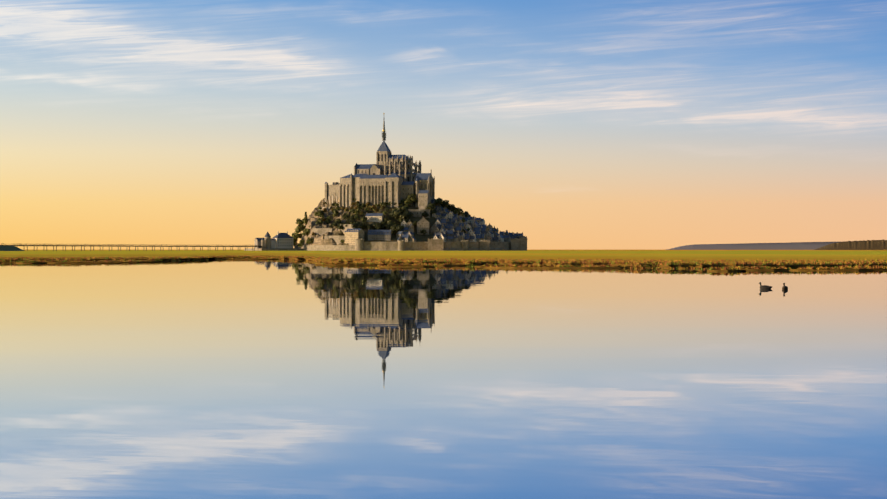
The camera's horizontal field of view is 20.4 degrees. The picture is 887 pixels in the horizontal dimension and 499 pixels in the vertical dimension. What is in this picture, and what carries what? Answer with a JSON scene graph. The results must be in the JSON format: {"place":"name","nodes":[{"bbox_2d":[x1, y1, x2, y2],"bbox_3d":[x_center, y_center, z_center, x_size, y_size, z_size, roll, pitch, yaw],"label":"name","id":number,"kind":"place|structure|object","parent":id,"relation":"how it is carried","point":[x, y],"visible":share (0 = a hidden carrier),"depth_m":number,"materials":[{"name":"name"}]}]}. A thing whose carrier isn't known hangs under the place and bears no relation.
{"place":"outdoors","nodes":[
{"label":"outdoors","id":0,"kind":"place"},
{"bbox_2d":[0,246,23,250],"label":"causeway embankment","id":1,"kind":"structure","parent":0,"point":[8,248],"depth_m":2065.96,"materials":[{"name":"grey plant"}]},
{"bbox_2d":[0,259,886,498],"bbox_3d":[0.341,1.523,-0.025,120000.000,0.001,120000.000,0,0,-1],"label":"water","id":2,"kind":"structure","parent":0,"point":[244,379],"depth_m":28.21,"materials":[{"name":"blue liquid"}]},
{"bbox_2d":[759,282,771,288],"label":"mallard duck","id":3,"kind":"object","parent":2,"relation":"in","point":[765,287],"visible":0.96,"depth_m":95.33,"materials":[{"name":"grey"}]},
{"bbox_2d":[0,250,886,270],"bbox_3d":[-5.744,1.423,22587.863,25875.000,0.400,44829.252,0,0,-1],"label":"grass field","id":4,"kind":"structure","parent":0,"point":[737,255],"depth_m":502.12,"materials":[{"name":"green plant"}]},
{"bbox_2d":[0,244,261,250],"bbox_3d":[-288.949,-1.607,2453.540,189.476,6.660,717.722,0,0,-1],"label":"foot bridge","id":5,"kind":"structure","parent":4,"relation":"on","point":[132,245],"depth_m":2401.05,"materials":[{"name":"grey"}]},
{"bbox_2d":[244,232,303,250],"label":"entrance buildings","id":6,"kind":"structure","parent":4,"relation":"on","point":[281,242],"depth_m":2811.20,"materials":[{"name":"stone"}]},
{"bbox_2d":[301,192,510,250],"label":"mont rock","id":7,"kind":"object","parent":4,"relation":"on","point":[317,239],"visible":0.08,"depth_m":2796.04,"materials":[{"name":"grey stone"}]},
{"bbox_2d":[319,113,434,213],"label":"abbey","id":8,"kind":"structure","parent":7,"relation":"on","point":[388,177],"depth_m":2834.84,"materials":[{"name":"stone"}]},
{"bbox_2d":[292,193,471,246],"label":"trees","id":9,"kind":"object","parent":7,"relation":"on","point":[400,213],"visible":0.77,"depth_m":2807.22,"materials":[{"name":"green plant"}]},
{"bbox_2d":[345,199,526,244],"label":"village houses","id":10,"kind":"structure","parent":7,"relation":"on","point":[448,226],"depth_m":2780.71,"materials":[{"name":"stone"}]},
{"bbox_2d":[294,224,526,250],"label":"ramparts","id":11,"kind":"object","parent":4,"relation":"on","point":[438,244],"visible":0.9,"depth_m":2751.96,"materials":[{"name":"stone"}]},
{"bbox_2d":[0,255,886,269],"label":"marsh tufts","id":12,"kind":"object","parent":4,"relation":"on","point":[846,262],"visible":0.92,"depth_m":232.25,"materials":[{"name":"brown grass"}]},
{"bbox_2d":[0,0,886,249],"label":"sky","id":13,"kind":"structure","parent":0,"point":[562,124],"materials":[{"name":"blue"}]},
{"bbox_2d":[666,241,844,249],"bbox_3d":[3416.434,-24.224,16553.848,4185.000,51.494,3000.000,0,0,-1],"label":"distant headland","id":14,"kind":"structure","parent":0,"point":[784,246],"depth_m":15052.85,"materials":[{"name":"grey"}]},
{"bbox_2d":[814,239,886,249],"bbox_3d":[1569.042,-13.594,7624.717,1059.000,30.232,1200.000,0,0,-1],"label":"wooded hill","id":15,"kind":"structure","parent":0,"point":[867,245],"depth_m":7027.70,"materials":[{"name":"brown plant"}]}
]}

